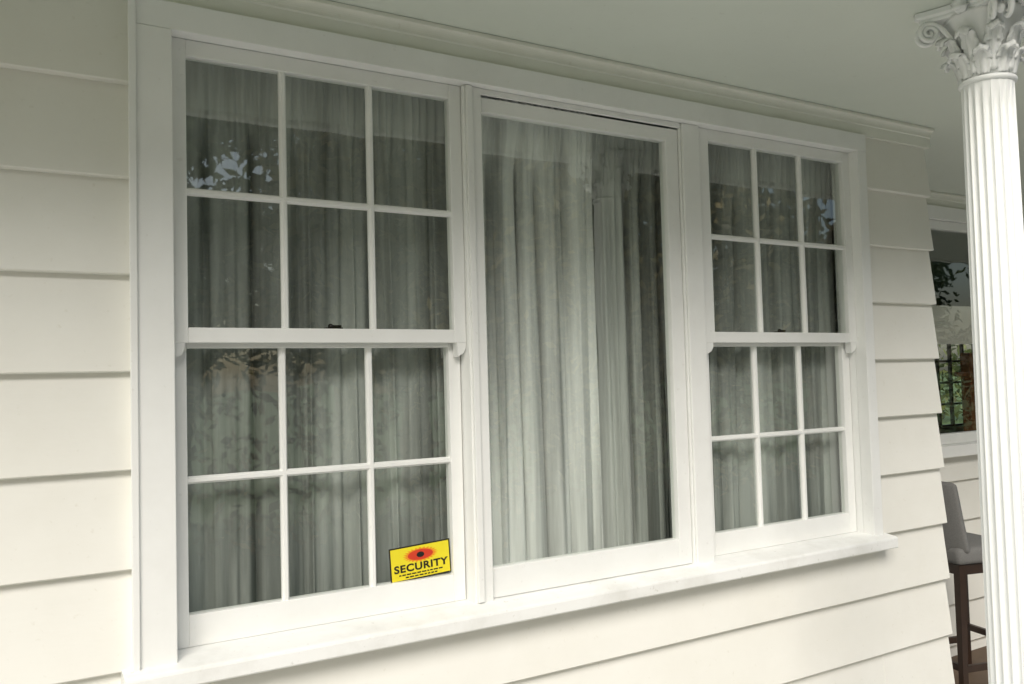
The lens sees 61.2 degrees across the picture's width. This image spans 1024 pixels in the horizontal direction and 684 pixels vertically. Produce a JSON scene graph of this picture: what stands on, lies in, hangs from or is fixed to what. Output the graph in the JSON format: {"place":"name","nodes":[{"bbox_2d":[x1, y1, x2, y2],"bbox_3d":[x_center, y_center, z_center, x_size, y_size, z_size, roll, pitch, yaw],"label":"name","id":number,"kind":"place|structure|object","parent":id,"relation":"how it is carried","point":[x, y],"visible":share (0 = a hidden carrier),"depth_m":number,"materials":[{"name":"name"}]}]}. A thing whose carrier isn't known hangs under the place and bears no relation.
{"place":"outdoors","nodes":[
{"label":"outdoors","id":0,"kind":"place"},
{"bbox_2d":[940,373,962,424],"bbox_3d":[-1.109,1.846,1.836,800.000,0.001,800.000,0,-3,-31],"label":"ground","id":1,"kind":"structure","parent":0,"point":[946,420],"depth_m":37.46,"materials":[{"name":"green plant"}]},
{"bbox_2d":[937,344,971,420],"bbox_3d":[17.962,1.112,31.052,26.214,3.388,3.817,0,-3,-31],"label":"shrub border","id":2,"kind":"object","parent":1,"relation":"on","point":[955,368],"visible":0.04,"depth_m":28.40,"materials":[{"name":"green plant"}]},
{"bbox_2d":[934,344,971,370],"label":"sky","id":3,"kind":"structure","parent":0,"point":[968,346],"materials":[{"name":"grey"}]},
{"bbox_2d":[939,454,986,656],"bbox_3d":[5.512,1.240,6.795,9.538,1.180,0.041,0,-3,-31],"label":"recess siding","id":4,"kind":"object","parent":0,"point":[961,473],"depth_m":5.09,"materials":[{"name":"white wood"}]},
{"bbox_2d":[951,646,987,683],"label":"floor","id":5,"kind":"structure","parent":0,"point":[979,655],"depth_m":4.69,"materials":[{"name":"brown wood"}]},
{"bbox_2d":[830,163,837,332],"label":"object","id":6,"kind":"object","parent":5,"relation":"on","point":[835,300],"visible":0.03,"depth_m":4.04,"materials":[{"name":"paint"}]},
{"bbox_2d":[185,60,448,611],"bbox_3d":[-0.551,0.018,2.482,0.903,1.600,0.080,0,-3,-31],"label":"sheer curtain","id":7,"kind":"object","parent":6,"relation":"hanging from","point":[234,547],"visible":0.69,"depth_m":2.45,"materials":[{"name":"white fabric"}]},
{"bbox_2d":[135,0,865,152],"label":"head casing","id":8,"kind":"object","parent":6,"relation":"attached to","point":[198,24],"visible":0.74,"depth_m":2.54,"materials":[{"name":"paint"}]},
{"bbox_2d":[480,88,678,127],"bbox_3d":[0.241,-0.756,2.820,0.794,0.017,0.011,0,-3,-31],"label":"top bead","id":9,"kind":"object","parent":8,"relation":"attached to","point":[532,100],"visible":1,"depth_m":2.79,"materials":[{"name":"paint"}]},
{"bbox_2d":[120,531,897,683],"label":"sill","id":10,"kind":"structure","parent":6,"relation":"attached to","point":[217,661],"depth_m":2.44,"materials":[{"name":"paint"}]},
{"bbox_2d":[129,23,177,669],"bbox_3d":[-0.869,0.001,2.088,0.095,1.536,0.054,0,-3,-31],"label":"casing","id":11,"kind":"object","parent":10,"relation":"on","point":[157,442],"visible":0.76,"depth_m":2.07,"materials":[{"name":"paint"}]},
{"bbox_2d":[128,0,139,671],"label":"window trim","id":12,"kind":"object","parent":11,"relation":"attached to","point":[135,547],"visible":1,"depth_m":2.04,"materials":[{"name":"paint"}]},
{"bbox_2d":[175,343,465,648],"bbox_3d":[-0.504,0.363,2.373,0.815,0.794,0.036,0,-3,-31],"label":"sash","id":13,"kind":"object","parent":10,"relation":"on","point":[285,612],"visible":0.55,"depth_m":2.33,"materials":[{"name":"paint"}]},
{"bbox_2d":[389,538,450,582],"bbox_3d":[-0.263,0.631,2.498,0.192,0.098,0.002,-3,-1,-31],"label":"security sign","id":14,"kind":"object","parent":13,"relation":"attached to","point":[421,560],"visible":1,"depth_m":2.50,"materials":[{"name":"yellow plastic"}]},
{"bbox_2d":[460,85,493,603],"bbox_3d":[-0.126,0.004,2.600,0.060,1.535,0.104,0,-3,-31],"label":"mullion","id":15,"kind":"object","parent":10,"relation":"on","point":[469,501],"visible":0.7,"depth_m":2.56,"materials":[{"name":"paint"}]},
{"bbox_2d":[172,37,465,357],"bbox_3d":[-0.504,-0.359,2.372,0.819,0.809,0.034,0,-3,-31],"label":"sash","id":16,"kind":"object","parent":15,"relation":"attached to","point":[280,67],"visible":0.93,"depth_m":2.33,"materials":[{"name":"paint"}]},
{"bbox_2d":[324,324,342,328],"bbox_3d":[-0.488,-0.043,2.375,0.048,0.014,0.025,0,-3,-31],"label":"sash latch","id":17,"kind":"object","parent":16,"relation":"attached to","point":[330,326],"visible":0.98,"depth_m":2.37,"materials":[{"name":"metal"}]},
{"bbox_2d":[465,85,484,602],"bbox_3d":[-0.109,-0.004,2.544,0.020,1.522,0.010,0,-3,-31],"label":"mullion stop","id":18,"kind":"object","parent":15,"relation":"attached to","point":[475,351],"visible":1,"depth_m":2.54,"materials":[{"name":"white wood"}]},
{"bbox_2d":[481,97,691,597],"bbox_3d":[0.244,0.008,2.802,0.804,1.501,0.036,0,-3,-31],"label":"fixed sash","id":19,"kind":"object","parent":10,"relation":"on","point":[518,577],"visible":0.72,"depth_m":2.94,"materials":[{"name":"paint"}]},
{"bbox_2d":[680,123,714,563],"bbox_3d":[0.621,0.004,3.051,0.077,1.535,0.104,0,-3,-31],"label":"mullion","id":20,"kind":"object","parent":10,"relation":"on","point":[698,381],"visible":0.49,"depth_m":3.00,"materials":[{"name":"paint"}]},
{"bbox_2d":[668,124,695,563],"bbox_3d":[0.582,0.005,3.032,0.007,1.533,0.096,0,-3,-31],"label":"mullion bead","id":21,"kind":"object","parent":20,"relation":"attached to","point":[686,348],"visible":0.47,"depth_m":2.99,"materials":[{"name":"white wood"}]},
{"bbox_2d":[707,343,856,555],"bbox_3d":[1.014,0.363,3.289,0.812,0.794,0.036,0,-3,-31],"label":"sash","id":22,"kind":"object","parent":10,"relation":"on","point":[760,534],"visible":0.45,"depth_m":3.33,"materials":[{"name":"paint"}]},
{"bbox_2d":[848,151,882,535],"bbox_3d":[1.414,0.001,3.468,0.054,1.536,0.050,0,-3,-31],"label":"casing","id":23,"kind":"object","parent":10,"relation":"on","point":[869,438],"visible":0.92,"depth_m":3.45,"materials":[{"name":"paint"}]},
{"bbox_2d":[698,128,856,353],"bbox_3d":[1.014,-0.359,3.289,0.816,0.809,0.034,0,-3,-31],"label":"sash","id":24,"kind":"object","parent":23,"relation":"attached to","point":[839,160],"visible":0.91,"depth_m":3.29,"materials":[{"name":"paint"}]},
{"bbox_2d":[481,96,603,564],"bbox_3d":[0.036,0.018,2.842,0.560,1.600,0.123,0,-3,-31],"label":"sheer curtain","id":25,"kind":"object","parent":6,"relation":"hanging from","point":[545,466],"visible":0.67,"depth_m":2.84,"materials":[{"name":"white fabric"}]},
{"bbox_2d":[592,133,668,547],"bbox_3d":[0.377,0.020,3.083,0.432,1.600,0.133,0,-3,-31],"label":"sheer curtain","id":26,"kind":"object","parent":6,"relation":"hanging from","point":[629,335],"visible":0.68,"depth_m":3.06,"materials":[{"name":"white fabric"}]},
{"bbox_2d":[658,144,841,537],"bbox_3d":[0.954,0.018,3.386,0.933,1.600,0.076,0,-3,-31],"label":"sheer curtain","id":27,"kind":"object","parent":6,"relation":"hanging from","point":[734,290],"visible":0.66,"depth_m":3.41,"materials":[{"name":"white fabric"}]},
{"bbox_2d":[831,164,863,532],"bbox_3d":[1.368,0.005,3.517,0.023,1.535,0.079,0,-3,-31],"label":"liner","id":28,"kind":"object","parent":6,"relation":"attached to","point":[856,443],"visible":0.26,"depth_m":3.48,"materials":[{"name":"paint"}]},
{"bbox_2d":[865,138,954,683],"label":"siding","id":29,"kind":"object","parent":6,"relation":"attached to","point":[916,618],"visible":0.75,"depth_m":3.58,"materials":[{"name":"paint"}]},
{"bbox_2d":[935,295,970,433],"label":"walls","id":30,"kind":"structure","parent":5,"relation":"on","point":[952,301],"depth_m":12.21,"materials":[{"name":"paint"}]},
{"bbox_2d":[328,0,1023,296],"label":"porch ceiling","id":31,"kind":"structure","parent":30,"relation":"on","point":[870,57],"depth_m":2.75,"materials":[{"name":"paint"}]},
{"bbox_2d":[165,0,933,149],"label":"cornice","id":32,"kind":"structure","parent":31,"relation":"attached to","point":[347,20],"depth_m":2.72,"materials":[{"name":"paint"}]},
{"bbox_2d":[934,344,972,426],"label":"window bars","id":33,"kind":"object","parent":30,"relation":"attached to","point":[950,382],"depth_m":12.20,"materials":[{"name":"black metal"}]},
{"bbox_2d":[941,481,987,683],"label":"bar stool","id":34,"kind":"object","parent":5,"relation":"on","point":[964,552],"visible":0.25,"depth_m":4.29,"materials":[{"name":"grey fabric"}]},
{"bbox_2d":[954,353,975,430],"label":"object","id":35,"kind":"object","parent":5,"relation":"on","point":[966,373],"visible":0.19,"depth_m":5.91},
{"bbox_3d":[5.460,0.480,6.882,9.538,2.708,0.079,0,-3,-31],"label":"recess","id":36,"kind":"object","parent":5,"relation":"on","visible":0},
{"bbox_2d":[941,441,977,457],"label":"sill","id":37,"kind":"structure","parent":36,"relation":"on","point":[959,449],"depth_m":4.97,"materials":[{"name":"paint"}]},
{"bbox_2d":[940,430,976,444],"bbox_3d":[2.886,0.566,5.281,1.460,0.059,0.050,0,-3,-31],"label":"bottom rail","id":38,"kind":"object","parent":37,"relation":"on","point":[958,437],"depth_m":5.10,"materials":[{"name":"paint"}]},
{"bbox_2d":[926,191,1023,217],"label":"cornice recess","id":39,"kind":"object","parent":36,"relation":"attached to","point":[936,198],"depth_m":5.13,"materials":[{"name":"paint"}]},
{"bbox_2d":[927,205,1023,225],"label":"head","id":40,"kind":"object","parent":36,"relation":"attached to","point":[946,214],"visible":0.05,"depth_m":5.11},
{"bbox_2d":[929,220,966,233],"bbox_3d":[2.851,-0.691,5.338,1.460,0.049,0.050,0,-3,-31],"label":"top rail","id":41,"kind":"object","parent":40,"relation":"attached to","point":[936,225],"depth_m":5.17,"materials":[{"name":"paint"}]},
{"bbox_2d":[961,78,1023,683],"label":"shaft","id":42,"kind":"object","parent":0,"point":[995,226],"visible":1,"depth_m":2.40,"materials":[{"name":"paint"}]},
{"bbox_2d":[958,72,1017,91],"bbox_3d":[1.364,-0.742,2.484,0.152,0.022,0.152,0,-3,-31],"label":"astragal","id":43,"kind":"object","parent":42,"relation":"on","point":[1014,77],"visible":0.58,"depth_m":2.42,"materials":[{"name":"paint"}]},
{"bbox_2d":[943,2,1023,78],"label":"bell","id":44,"kind":"object","parent":43,"relation":"on","point":[974,18],"visible":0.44,"depth_m":2.43,"materials":[{"name":"paint"}]},
{"bbox_2d":[914,30,950,52],"bbox_3d":[1.241,-0.881,2.537,0.109,0.095,0.015,-2,-3,20],"label":"volute","id":45,"kind":"object","parent":44,"relation":"on","point":[919,42],"visible":0.31,"depth_m":2.54,"materials":[{"name":"paint"}]},
{"bbox_2d":[918,22,954,52],"bbox_3d":[1.233,-0.882,2.505,0.109,0.095,0.015,-2,-3,8],"label":"volute","id":46,"kind":"object","parent":44,"relation":"on","point":[923,29],"visible":1,"depth_m":2.50,"materials":[{"name":"paint"}]},
{"bbox_2d":[914,0,1023,25],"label":"abacus","id":47,"kind":"object","parent":44,"relation":"on","point":[941,15],"visible":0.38,"depth_m":2.49,"materials":[{"name":"paint"}]},
{"bbox_2d":[927,0,969,37],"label":"rosette","id":48,"kind":"object","parent":47,"relation":"attached to","point":[959,6],"visible":0.83,"depth_m":2.42,"materials":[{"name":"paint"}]},
{"bbox_2d":[997,0,1023,12],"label":"rosette","id":49,"kind":"object","parent":47,"relation":"attached to","point":[1001,8],"visible":0.9,"depth_m":2.34,"materials":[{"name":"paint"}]},
{"bbox_2d":[935,18,1023,84],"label":"acanthus leaves","id":50,"kind":"object","parent":44,"relation":"on","point":[977,57],"visible":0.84,"depth_m":2.42,"materials":[{"name":"paint"}]},
{"bbox_2d":[986,0,997,39],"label":"volute","id":51,"kind":"object","parent":44,"relation":"on","point":[992,10],"visible":0.98,"depth_m":2.36,"materials":[{"name":"paint"}]},
{"bbox_2d":[997,0,1014,38],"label":"volute","id":52,"kind":"object","parent":44,"relation":"on","point":[1008,11],"visible":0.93,"depth_m":2.35,"materials":[{"name":"paint"}]},
{"label":"glass","id":53,"kind":"object","parent":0,"visible":0},
{"bbox_2d":[932,305,971,343],"bbox_3d":[2.861,-0.102,5.323,1.450,0.230,0.004,0,-3,-31],"label":"blind hem","id":54,"kind":"object","parent":53,"relation":"attached to","point":[953,324],"depth_m":5.19,"materials":[{"name":"fabric"}]},
{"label":"porch floor","id":55,"kind":"structure","parent":0,"visible":0},
{"bbox_2d":[0,0,131,683],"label":"siding","id":56,"kind":"object","parent":55,"relation":"on","point":[65,533],"visible":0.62,"depth_m":1.99,"materials":[{"name":"paint"}]},
{"bbox_2d":[205,551,886,683],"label":"siding under sill","id":57,"kind":"object","parent":55,"relation":"on","point":[820,623],"visible":0.81,"depth_m":2.90,"materials":[{"name":"paint"}]}
]}

